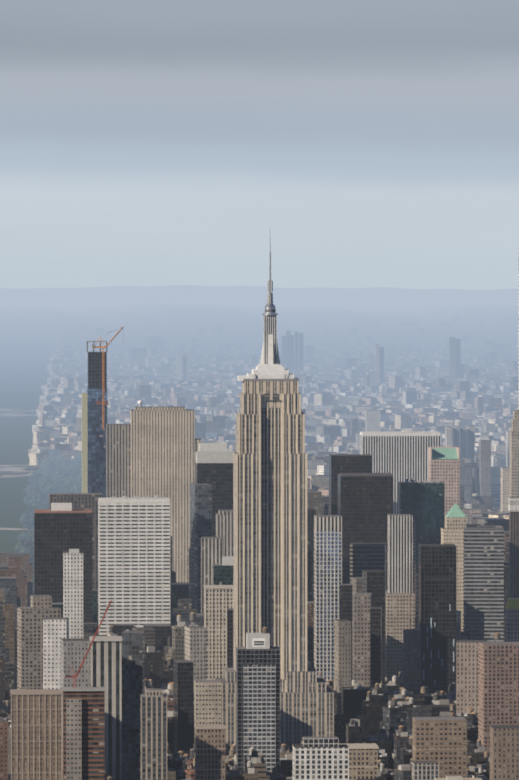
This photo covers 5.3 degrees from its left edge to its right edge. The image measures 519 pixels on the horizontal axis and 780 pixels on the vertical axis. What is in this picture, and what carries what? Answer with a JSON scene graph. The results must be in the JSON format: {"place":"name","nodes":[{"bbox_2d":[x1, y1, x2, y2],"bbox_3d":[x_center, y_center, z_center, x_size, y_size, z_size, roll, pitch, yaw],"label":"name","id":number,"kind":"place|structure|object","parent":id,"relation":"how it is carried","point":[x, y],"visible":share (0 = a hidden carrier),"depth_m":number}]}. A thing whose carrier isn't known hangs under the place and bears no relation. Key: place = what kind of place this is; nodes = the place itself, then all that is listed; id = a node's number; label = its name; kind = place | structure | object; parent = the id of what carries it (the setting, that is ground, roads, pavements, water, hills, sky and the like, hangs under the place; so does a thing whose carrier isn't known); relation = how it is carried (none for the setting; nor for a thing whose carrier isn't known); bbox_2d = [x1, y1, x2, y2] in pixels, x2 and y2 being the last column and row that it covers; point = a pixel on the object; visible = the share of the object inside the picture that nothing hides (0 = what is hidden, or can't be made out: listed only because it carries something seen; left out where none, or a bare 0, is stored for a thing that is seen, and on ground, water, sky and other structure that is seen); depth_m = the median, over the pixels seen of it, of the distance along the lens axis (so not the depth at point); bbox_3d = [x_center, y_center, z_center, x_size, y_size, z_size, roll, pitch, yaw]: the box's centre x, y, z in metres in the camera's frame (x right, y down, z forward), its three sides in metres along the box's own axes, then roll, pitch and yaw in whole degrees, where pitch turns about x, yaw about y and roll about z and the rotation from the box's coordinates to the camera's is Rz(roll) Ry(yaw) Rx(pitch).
{"place":"outdoors","nodes":[
{"label":"outdoors","id":0,"kind":"place"},
{"bbox_2d":[52,603,62,617],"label":"teal building","id":1,"kind":"structure","parent":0,"point":[59,605],"depth_m":5102.11},
{"bbox_2d":[225,778,244,779],"bbox_3d":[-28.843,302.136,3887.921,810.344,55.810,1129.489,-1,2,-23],"label":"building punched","id":2,"kind":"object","parent":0,"point":[234,778],"visible":0.04,"depth_m":3920.81},
{"bbox_2d":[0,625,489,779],"bbox_3d":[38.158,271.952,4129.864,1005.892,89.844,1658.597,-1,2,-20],"label":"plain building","id":3,"kind":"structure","parent":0,"point":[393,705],"depth_m":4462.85},
{"bbox_2d":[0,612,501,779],"bbox_3d":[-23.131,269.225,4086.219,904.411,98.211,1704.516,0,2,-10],"label":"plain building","id":4,"kind":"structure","parent":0,"point":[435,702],"depth_m":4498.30},
{"bbox_2d":[170,613,472,779],"bbox_3d":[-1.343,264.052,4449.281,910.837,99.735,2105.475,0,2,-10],"label":"gray building","id":5,"kind":"structure","parent":4,"relation":"on","point":[199,621],"depth_m":4941.45},
{"bbox_2d":[0,285,518,688],"bbox_3d":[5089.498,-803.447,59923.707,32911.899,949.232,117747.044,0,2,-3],"label":"ground","id":6,"kind":"structure","parent":0,"point":[31,319],"depth_m":31893.81},
{"bbox_2d":[14,546,33,554],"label":"park tree","id":7,"kind":"object","parent":6,"relation":"on","point":[25,549],"visible":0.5,"depth_m":7285.86},
{"bbox_2d":[17,532,30,539],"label":"park tree","id":8,"kind":"object","parent":6,"relation":"on","point":[23,535],"visible":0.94,"depth_m":7851.86},
{"bbox_2d":[17,539,33,551],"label":"park tree","id":9,"kind":"object","parent":6,"relation":"on","point":[26,542],"visible":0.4,"depth_m":7304.10},
{"bbox_2d":[20,513,33,538],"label":"park tree","id":10,"kind":"object","parent":6,"relation":"on","point":[27,521],"visible":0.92,"depth_m":8044.80},
{"bbox_2d":[23,494,33,506],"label":"park tree","id":11,"kind":"object","parent":6,"relation":"on","point":[27,499],"visible":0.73,"depth_m":8821.22},
{"bbox_2d":[23,507,35,529],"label":"park tree","id":12,"kind":"object","parent":6,"relation":"on","point":[28,511],"visible":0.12,"depth_m":8272.57},
{"bbox_2d":[29,555,33,563],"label":"park tree","id":13,"kind":"object","parent":6,"relation":"on","point":[31,559],"visible":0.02,"depth_m":6959.95},
{"bbox_2d":[23,484,40,491],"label":"park tree","id":14,"kind":"object","parent":6,"relation":"on","point":[31,486],"visible":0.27,"depth_m":9132.95},
{"bbox_2d":[28,472,43,483],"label":"park tree","id":15,"kind":"object","parent":6,"relation":"on","point":[34,477],"visible":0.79,"depth_m":9465.65},
{"bbox_2d":[30,494,44,507],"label":"park tree","id":16,"kind":"object","parent":6,"relation":"on","point":[35,500],"visible":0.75,"depth_m":8729.84},
{"bbox_2d":[30,490,45,500],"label":"park tree","id":17,"kind":"object","parent":6,"relation":"on","point":[41,493],"visible":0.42,"depth_m":8837.32},
{"bbox_2d":[34,503,48,508],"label":"park tree","id":18,"kind":"object","parent":6,"relation":"on","point":[41,504],"visible":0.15,"depth_m":8367.00},
{"bbox_2d":[38,458,54,467],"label":"park tree","id":19,"kind":"object","parent":6,"relation":"on","point":[43,461],"visible":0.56,"depth_m":10119.94},
{"bbox_2d":[40,482,56,495],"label":"park tree","id":20,"kind":"object","parent":6,"relation":"on","point":[46,488],"visible":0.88,"depth_m":9089.75},
{"bbox_2d":[43,617,68,688],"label":"high-rise building","id":21,"kind":"structure","parent":6,"relation":"on","point":[55,631],"depth_m":4339.48},
{"bbox_2d":[57,485,75,492],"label":"park tree","id":22,"kind":"object","parent":6,"relation":"on","point":[66,489],"visible":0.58,"depth_m":9030.21},
{"bbox_2d":[70,472,81,480],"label":"park tree","id":23,"kind":"object","parent":6,"relation":"on","point":[75,476],"visible":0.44,"depth_m":9504.12},
{"bbox_2d":[70,459,81,465],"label":"park tree","id":24,"kind":"object","parent":6,"relation":"on","point":[76,461],"visible":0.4,"depth_m":10068.50},
{"bbox_2d":[71,482,81,492],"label":"park tree","id":25,"kind":"object","parent":6,"relation":"on","point":[76,486],"visible":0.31,"depth_m":9089.32},
{"bbox_2d":[73,465,81,472],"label":"park tree","id":26,"kind":"object","parent":6,"relation":"on","point":[77,469],"visible":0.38,"depth_m":9818.98},
{"bbox_2d":[74,455,81,461],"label":"park tree","id":27,"kind":"object","parent":6,"relation":"on","point":[79,457],"visible":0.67,"depth_m":10495.56},
{"bbox_2d":[0,653,192,773],"bbox_3d":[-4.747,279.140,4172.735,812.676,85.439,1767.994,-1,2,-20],"label":"buildings","id":28,"kind":"structure","parent":6,"relation":"on","point":[156,670],"depth_m":4786.02},
{"bbox_2d":[87,388,106,497],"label":"building","id":29,"kind":"structure","parent":6,"relation":"on","point":[96,462],"depth_m":6136.73},
{"bbox_2d":[121,631,144,779],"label":"gray building","id":30,"kind":"structure","parent":6,"relation":"on","point":[133,665],"depth_m":4088.69},
{"bbox_2d":[98,501,169,634],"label":"skyscraper","id":31,"kind":"structure","parent":6,"relation":"on","point":[134,563],"depth_m":5187.88},
{"bbox_2d":[130,407,200,582],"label":"building piers","id":32,"kind":"structure","parent":6,"relation":"on","point":[164,445],"depth_m":5784.66},
{"bbox_2d":[173,660,192,752],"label":"dark building","id":33,"kind":"structure","parent":6,"relation":"on","point":[183,699],"depth_m":4439.27},
{"bbox_2d":[190,483,211,612],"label":"gray building","id":34,"kind":"structure","parent":6,"relation":"on","point":[200,510],"depth_m":5236.32},
{"bbox_2d":[201,537,223,612],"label":"building piers","id":35,"kind":"structure","parent":6,"relation":"on","point":[212,550],"depth_m":4985.96},
{"bbox_2d":[0,673,487,778],"bbox_3d":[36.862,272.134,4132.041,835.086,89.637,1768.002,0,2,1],"label":"plain building","id":36,"kind":"structure","parent":6,"relation":"on","point":[382,737],"depth_m":4296.66},
{"bbox_2d":[227,601,506,777],"bbox_3d":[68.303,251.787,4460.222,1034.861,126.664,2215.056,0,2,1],"label":"dark building","id":37,"kind":"structure","parent":36,"relation":"on","point":[374,716],"depth_m":4470.17},
{"bbox_2d":[83,536,453,779],"bbox_3d":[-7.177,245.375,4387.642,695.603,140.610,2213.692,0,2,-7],"label":"buildings","id":38,"kind":"structure","parent":6,"relation":"on","point":[90,627],"depth_m":5341.22},
{"bbox_2d":[193,381,345,750],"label":"building piers","id":39,"kind":"structure","parent":6,"relation":"on","point":[307,703],"depth_m":4500.73},
{"bbox_2d":[34,352,508,779],"bbox_3d":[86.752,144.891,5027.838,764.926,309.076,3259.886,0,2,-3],"label":"dark building","id":40,"kind":"structure","parent":6,"relation":"on","point":[362,506],"depth_m":5238.59},
{"bbox_2d":[28,316,517,524],"bbox_3d":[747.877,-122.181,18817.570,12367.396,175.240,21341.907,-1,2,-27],"label":"distant buildings","id":41,"kind":"structure","parent":6,"relation":"on","point":[468,481],"depth_m":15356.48},
{"bbox_2d":[105,723,489,779],"bbox_3d":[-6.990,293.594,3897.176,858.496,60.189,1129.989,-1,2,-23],"label":"plain building","id":42,"kind":"structure","parent":6,"relation":"on","point":[229,773],"depth_m":4120.22},
{"bbox_2d":[90,315,518,779],"bbox_3d":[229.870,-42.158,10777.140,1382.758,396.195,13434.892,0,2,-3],"label":"buildings","id":43,"kind":"structure","parent":6,"relation":"on","point":[401,458],"depth_m":5033.16},
{"bbox_2d":[167,708,477,779],"bbox_3d":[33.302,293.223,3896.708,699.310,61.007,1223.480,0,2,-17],"label":"plain building","id":44,"kind":"structure","parent":6,"relation":"on","point":[404,768],"depth_m":4049.76},
{"bbox_2d":[314,529,341,680],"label":"skyscraper","id":45,"kind":"structure","parent":6,"relation":"on","point":[327,563],"depth_m":4884.84},
{"bbox_2d":[167,616,504,710],"bbox_3d":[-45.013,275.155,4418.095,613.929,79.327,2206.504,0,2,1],"label":"building","id":46,"kind":"structure","parent":6,"relation":"on","point":[169,706],"depth_m":4540.51},
{"bbox_2d":[186,730,489,768],"bbox_3d":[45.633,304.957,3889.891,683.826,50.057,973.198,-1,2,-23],"label":"dark building","id":47,"kind":"structure","parent":6,"relation":"on","point":[472,734],"depth_m":4367.45},
{"bbox_2d":[334,619,350,713],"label":"skyscraper","id":48,"kind":"structure","parent":6,"relation":"on","point":[342,652],"depth_m":4636.01},
{"bbox_2d":[340,584,352,685],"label":"dark building","id":49,"kind":"structure","parent":6,"relation":"on","point":[346,601],"depth_m":4794.65},
{"bbox_2d":[351,577,361,676],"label":"skyscraper","id":50,"kind":"structure","parent":6,"relation":"on","point":[356,582],"depth_m":4848.81},
{"bbox_2d":[350,542,385,676],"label":"skyscraper","id":51,"kind":"structure","parent":6,"relation":"on","point":[367,556],"depth_m":4933.39},
{"bbox_2d":[362,570,384,691],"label":"dark building","id":52,"kind":"structure","parent":6,"relation":"on","point":[373,582],"depth_m":4784.59},
{"bbox_2d":[370,607,381,688],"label":"dark building","id":53,"kind":"structure","parent":6,"relation":"on","point":[375,644],"depth_m":4654.97},
{"bbox_2d":[307,610,460,752],"bbox_3d":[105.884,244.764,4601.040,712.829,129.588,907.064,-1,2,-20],"label":"gray building","id":54,"kind":"structure","parent":6,"relation":"on","point":[393,720],"depth_m":4334.81},
{"bbox_2d":[394,771,411,779],"bbox_3d":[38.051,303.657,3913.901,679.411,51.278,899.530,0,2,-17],"label":"gray building","id":55,"kind":"structure","parent":6,"relation":"on","point":[399,776],"depth_m":4011.68},
{"bbox_2d":[389,631,489,779],"bbox_3d":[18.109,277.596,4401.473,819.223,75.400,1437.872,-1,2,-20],"label":"dark building","id":56,"kind":"structure","parent":6,"relation":"on","point":[391,763],"depth_m":4216.08},
{"bbox_2d":[456,640,486,716],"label":"building","id":57,"kind":"structure","parent":6,"relation":"on","point":[466,675],"depth_m":4484.03},
{"bbox_2d":[469,743,475,750],"bbox_3d":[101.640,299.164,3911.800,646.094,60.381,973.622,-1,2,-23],"label":"gray building","id":58,"kind":"structure","parent":6,"relation":"on","point":[472,746],"depth_m":4254.19},
{"bbox_2d":[464,527,503,641],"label":"skyscraper","id":59,"kind":"structure","parent":6,"relation":"on","point":[483,583],"depth_m":5131.98},
{"bbox_2d":[478,642,518,752],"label":"high-rise building","id":60,"kind":"structure","parent":6,"relation":"on","point":[498,683],"depth_m":4231.92},
{"bbox_2d":[518,296,518,409],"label":"building","id":61,"kind":"structure","parent":6,"relation":"on","point":[518,352],"depth_m":6383.11},
{"bbox_2d":[0,0,518,289],"label":"sky","id":62,"kind":"structure","parent":0,"point":[370,143]},
{"bbox_2d":[262,304,518,608],"bbox_3d":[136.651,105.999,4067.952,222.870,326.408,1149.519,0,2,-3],"label":"metal building","id":63,"kind":"structure","parent":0,"point":[512,603],"depth_m":4631.89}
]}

